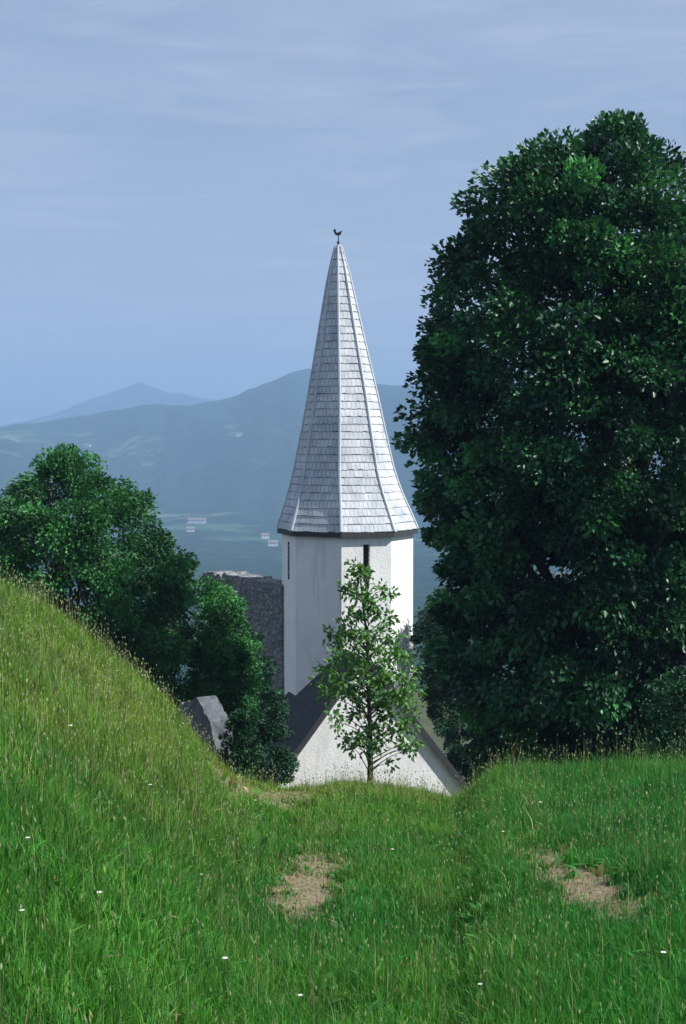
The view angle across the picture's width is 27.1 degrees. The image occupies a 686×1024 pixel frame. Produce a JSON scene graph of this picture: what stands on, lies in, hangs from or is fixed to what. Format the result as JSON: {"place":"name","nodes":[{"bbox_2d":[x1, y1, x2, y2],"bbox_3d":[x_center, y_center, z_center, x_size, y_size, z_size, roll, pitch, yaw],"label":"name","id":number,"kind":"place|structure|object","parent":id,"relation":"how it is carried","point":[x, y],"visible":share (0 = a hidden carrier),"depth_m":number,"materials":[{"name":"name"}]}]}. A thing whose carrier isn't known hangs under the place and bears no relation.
{"place":"outdoors","nodes":[
{"label":"outdoors","id":0,"kind":"place"},
{"bbox_2d":[0,369,681,691],"bbox_3d":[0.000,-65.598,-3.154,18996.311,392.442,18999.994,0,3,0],"label":"hills","id":1,"kind":"structure","parent":0,"point":[184,457],"depth_m":2619.17,"materials":[{"name":"blue"}]},
{"bbox_2d":[186,527,194,531],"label":"house","id":2,"kind":"structure","parent":1,"relation":"on","point":[189,529],"depth_m":1794.05,"materials":[{"name":"white paint"}]},
{"bbox_2d":[187,518,205,523],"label":"house","id":3,"kind":"structure","parent":1,"relation":"on","point":[196,520],"depth_m":1914.03,"materials":[{"name":"white paint"}]},
{"bbox_2d":[260,533,269,538],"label":"house","id":4,"kind":"structure","parent":1,"relation":"on","point":[264,535],"depth_m":1698.62,"materials":[{"name":"white paint"}]},
{"bbox_2d":[267,540,277,545],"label":"house","id":5,"kind":"structure","parent":1,"relation":"on","point":[272,542],"depth_m":1584.36,"materials":[{"name":"white paint"}]},
{"bbox_2d":[0,0,685,425],"label":"sky","id":6,"kind":"structure","parent":0,"point":[177,177],"materials":[{"name":"blue"}]},
{"bbox_2d":[0,565,685,1023],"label":"meadow","id":7,"kind":"structure","parent":0,"point":[438,741],"depth_m":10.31,"materials":[{"name":"green plant"}]},
{"bbox_2d":[0,443,202,689],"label":"bushy tree","id":8,"kind":"object","parent":7,"relation":"on","point":[105,576],"visible":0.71,"depth_m":32.11,"materials":[{"name":"green plant"}]},
{"bbox_2d":[130,554,265,742],"bbox_3d":[-3.733,5.953,36.367,3.601,9.957,3.418,0,3,0],"label":"bush","id":9,"kind":"object","parent":7,"relation":"on","point":[223,672],"visible":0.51,"depth_m":35.49,"materials":[{"name":"green plant"}]},
{"bbox_2d":[179,695,233,754],"bbox_3d":[-2.541,5.795,27.009,0.469,4.586,1.656,-2,3,-32],"label":"rock","id":10,"kind":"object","parent":7,"relation":"on","point":[209,713],"depth_m":26.70,"materials":[{"name":"grey stone"}]},
{"bbox_2d":[212,707,262,783],"bbox_3d":[-1.847,4.911,24.834,0.900,3.017,0.874,0,3,0],"label":"shrub","id":11,"kind":"object","parent":7,"relation":"on","point":[239,747],"visible":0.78,"depth_m":24.69,"materials":[{"name":"green plant"}]},
{"bbox_2d":[202,571,283,721],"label":"stone wall","id":12,"kind":"structure","parent":7,"relation":"on","point":[263,595],"depth_m":49.81,"materials":[{"name":"grey stone"}]},
{"bbox_2d":[204,627,300,785],"bbox_3d":[-2.761,7.866,41.977,3.036,9.202,2.928,0,3,0],"label":"bush","id":13,"kind":"object","parent":7,"relation":"on","point":[270,731],"visible":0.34,"depth_m":41.35,"materials":[{"name":"green plant"}]},
{"bbox_2d":[261,229,468,796],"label":"church","id":14,"kind":"structure","parent":7,"relation":"on","point":[326,528],"depth_m":47.14,"materials":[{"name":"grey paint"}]},
{"bbox_2d":[308,557,428,783],"bbox_3d":[0.347,2.253,19.528,1.679,3.303,1.266,0,3,0],"label":"young tree","id":15,"kind":"object","parent":7,"relation":"on","point":[351,691],"visible":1,"depth_m":19.43,"materials":[{"name":"green plant"}]},
{"bbox_2d":[406,587,491,785],"bbox_3d":[4.201,7.564,47.860,4.191,10.259,3.054,0,3,0],"label":"bush","id":16,"kind":"object","parent":7,"relation":"on","point":[438,713],"visible":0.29,"depth_m":47.54,"materials":[{"name":"green plant"}]},
{"bbox_2d":[390,108,685,783],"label":"broadleaf tree","id":17,"kind":"object","parent":7,"relation":"on","point":[611,526],"visible":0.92,"depth_m":27.73,"materials":[{"name":"green plant"}]},
{"bbox_2d":[636,663,685,763],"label":"bush","id":18,"kind":"object","parent":7,"relation":"on","point":[676,690],"visible":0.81,"depth_m":20.94,"materials":[{"name":"green plant"}]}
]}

